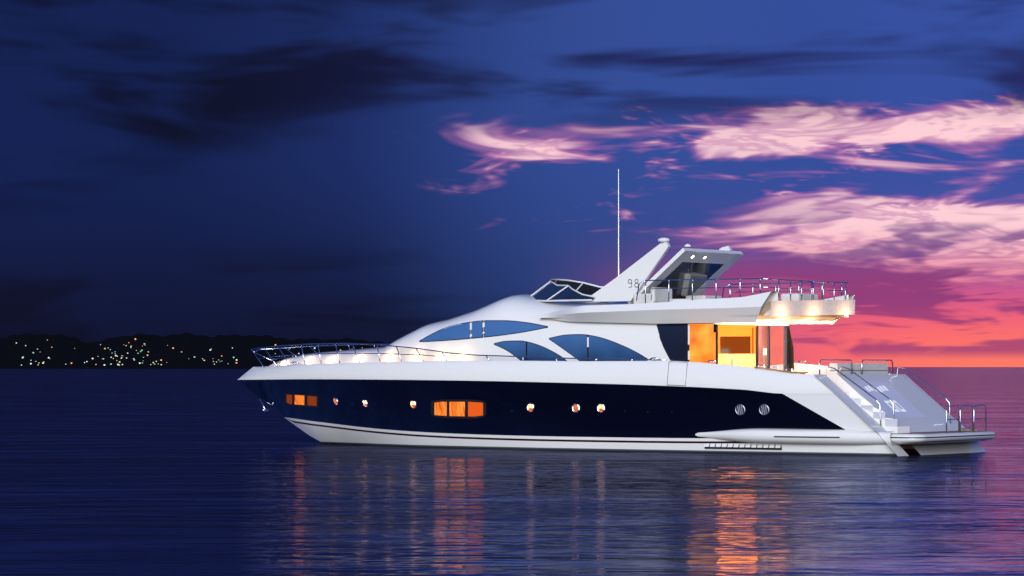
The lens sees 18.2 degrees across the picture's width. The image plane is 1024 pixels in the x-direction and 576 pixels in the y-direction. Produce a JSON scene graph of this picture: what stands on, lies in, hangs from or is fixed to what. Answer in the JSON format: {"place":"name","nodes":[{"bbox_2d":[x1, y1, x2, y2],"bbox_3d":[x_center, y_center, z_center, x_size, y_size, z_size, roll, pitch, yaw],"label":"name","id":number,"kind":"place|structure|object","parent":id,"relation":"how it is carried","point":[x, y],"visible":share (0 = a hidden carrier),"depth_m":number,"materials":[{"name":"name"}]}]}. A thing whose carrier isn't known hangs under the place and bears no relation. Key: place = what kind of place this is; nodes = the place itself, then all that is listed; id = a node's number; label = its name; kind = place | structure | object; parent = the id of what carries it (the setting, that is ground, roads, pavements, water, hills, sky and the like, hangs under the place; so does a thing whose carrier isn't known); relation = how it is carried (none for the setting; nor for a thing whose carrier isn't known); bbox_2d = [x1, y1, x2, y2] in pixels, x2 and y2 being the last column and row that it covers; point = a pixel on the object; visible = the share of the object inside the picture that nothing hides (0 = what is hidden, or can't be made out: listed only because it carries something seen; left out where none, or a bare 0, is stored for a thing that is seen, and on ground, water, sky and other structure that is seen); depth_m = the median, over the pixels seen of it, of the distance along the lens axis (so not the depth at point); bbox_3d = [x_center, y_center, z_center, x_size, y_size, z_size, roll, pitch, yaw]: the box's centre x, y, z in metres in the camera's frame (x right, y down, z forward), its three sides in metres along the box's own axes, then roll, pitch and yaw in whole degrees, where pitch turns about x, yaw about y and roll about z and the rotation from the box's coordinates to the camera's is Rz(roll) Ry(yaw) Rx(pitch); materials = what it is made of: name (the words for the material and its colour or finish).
{"place":"outdoors","nodes":[
{"label":"outdoors","id":0,"kind":"place"},
{"bbox_2d":[0,332,387,368],"bbox_3d":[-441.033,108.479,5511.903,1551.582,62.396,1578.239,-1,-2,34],"label":"hills","id":1,"kind":"structure","parent":0,"point":[62,353],"depth_m":5203.04,"materials":[{"name":"black"}]},
{"bbox_2d":[21,338,340,365],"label":"town lights","id":2,"kind":"object","parent":1,"relation":"on","point":[133,358],"visible":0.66,"depth_m":4843.01},
{"bbox_2d":[0,367,1023,575],"bbox_3d":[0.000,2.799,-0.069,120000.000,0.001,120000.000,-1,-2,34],"label":"sea","id":3,"kind":"structure","parent":0,"point":[161,472],"depth_m":67.61,"materials":[{"name":"liquid"}]},
{"bbox_2d":[238,361,985,455],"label":"yacht hull","id":4,"kind":"object","parent":3,"relation":"on","point":[708,397],"visible":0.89,"depth_m":106.90,"materials":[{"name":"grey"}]},
{"bbox_2d":[269,294,760,365],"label":"deckhouse","id":5,"kind":"object","parent":4,"relation":"on","point":[643,339],"visible":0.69,"depth_m":109.60,"materials":[{"name":"white plastic"}]},
{"bbox_2d":[530,279,603,301],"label":"windshield","id":6,"kind":"object","parent":5,"relation":"on","point":[556,290],"visible":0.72,"depth_m":109.66,"materials":[{"name":"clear glass"}]},
{"bbox_2d":[419,320,716,363],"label":"deckhouse windows","id":7,"kind":"structure","parent":5,"relation":"in","point":[701,347],"depth_m":107.43,"materials":[{"name":"blue glass"}]},
{"bbox_2d":[583,169,742,303],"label":"radar arch","id":8,"kind":"structure","parent":5,"relation":"on","point":[687,263],"depth_m":107.42,"materials":[{"name":"white plastic"}]},
{"bbox_2d":[532,292,854,324],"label":"flybridge deck","id":9,"kind":"structure","parent":5,"relation":"on","point":[767,306],"depth_m":105.42,"materials":[{"name":"white"}]},
{"bbox_2d":[585,287,817,303],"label":"fly seats","id":10,"kind":"object","parent":9,"relation":"on","point":[656,295],"visible":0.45,"depth_m":106.69,"materials":[{"name":"white"}]},
{"bbox_2d":[713,321,790,370],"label":"saloon doors","id":11,"kind":"structure","parent":5,"relation":"in","point":[772,344],"depth_m":107.93,"materials":[{"name":"clear glass"}]},
{"bbox_2d":[285,393,768,418],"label":"portholes","id":12,"kind":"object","parent":4,"relation":"on","point":[469,409],"depth_m":110.01,"materials":[{"name":"orange glass"}]},
{"bbox_2d":[251,278,986,432],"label":"guard rails","id":13,"kind":"object","parent":4,"relation":"on","point":[959,419],"visible":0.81,"depth_m":106.12,"materials":[{"name":"silver metal"}]},
{"bbox_2d":[718,324,755,353],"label":"cabin interior wall","id":14,"kind":"structure","parent":4,"relation":"on","point":[733,330],"depth_m":109.88,"materials":[{"name":"yellow paint"}]},
{"bbox_2d":[704,443,781,449],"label":"hull louvres","id":15,"kind":"object","parent":4,"relation":"on","point":[743,446],"visible":0.56,"depth_m":103.55,"materials":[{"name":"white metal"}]},
{"bbox_2d":[754,365,796,372],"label":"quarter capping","id":16,"kind":"object","parent":4,"relation":"on","point":[775,369],"visible":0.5,"depth_m":102.80,"materials":[{"name":"brown wood"}]},
{"bbox_2d":[695,428,976,444],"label":"sponsons","id":17,"kind":"object","parent":4,"relation":"on","point":[804,436],"visible":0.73,"depth_m":101.99,"materials":[{"name":"white plastic"}]},
{"bbox_2d":[793,363,887,373],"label":"seating","id":18,"kind":"object","parent":4,"relation":"on","point":[875,368],"visible":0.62,"depth_m":104.88,"materials":[{"name":"white"}]},
{"bbox_2d":[813,374,924,432],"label":"stairs","id":19,"kind":"structure","parent":4,"relation":"on","point":[904,407],"depth_m":103.30,"materials":[{"name":"white"}]},
{"bbox_2d":[890,431,995,445],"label":"bathing platform","id":20,"kind":"structure","parent":4,"relation":"on","point":[927,438],"depth_m":101.67,"materials":[{"name":"white plastic"}]},
{"bbox_2d":[0,0,1023,366],"label":"sky","id":21,"kind":"structure","parent":0,"point":[384,171],"materials":[{"name":"blue"}]},
{"bbox_2d":[718,327,755,367],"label":"saloon furniture","id":22,"kind":"object","parent":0,"point":[735,350],"visible":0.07,"depth_m":109.64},
{"bbox_2d":[789,328,793,369],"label":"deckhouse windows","id":23,"kind":"structure","parent":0,"point":[792,356],"depth_m":108.97,"materials":[{"name":"glass"}]}
]}

